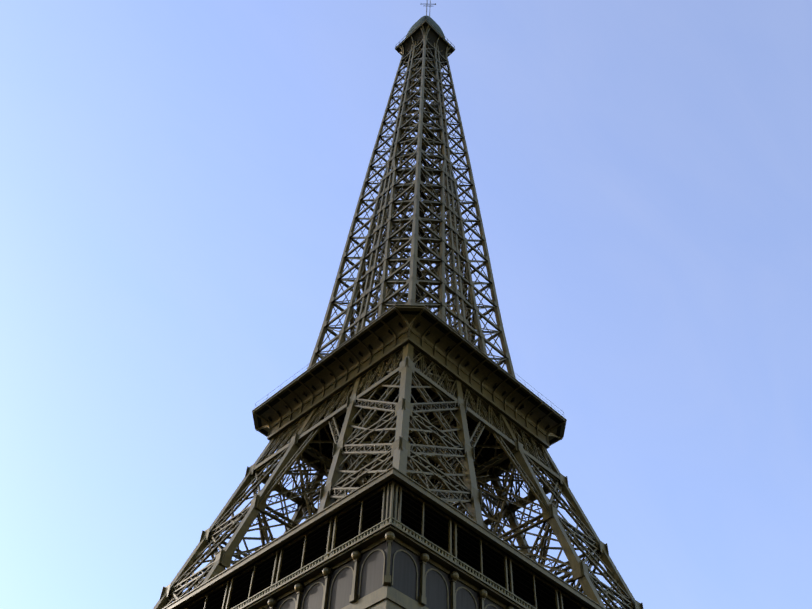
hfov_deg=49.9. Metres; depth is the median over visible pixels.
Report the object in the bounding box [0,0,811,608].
sky
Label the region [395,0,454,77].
top cabin
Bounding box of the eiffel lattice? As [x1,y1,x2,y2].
[153,34,642,608]
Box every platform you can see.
[163,467,604,608]
[252,299,566,491]
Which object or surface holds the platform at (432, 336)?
on the eiffel lattice
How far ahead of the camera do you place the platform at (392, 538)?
34.11 m
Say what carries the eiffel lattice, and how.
on the plaza

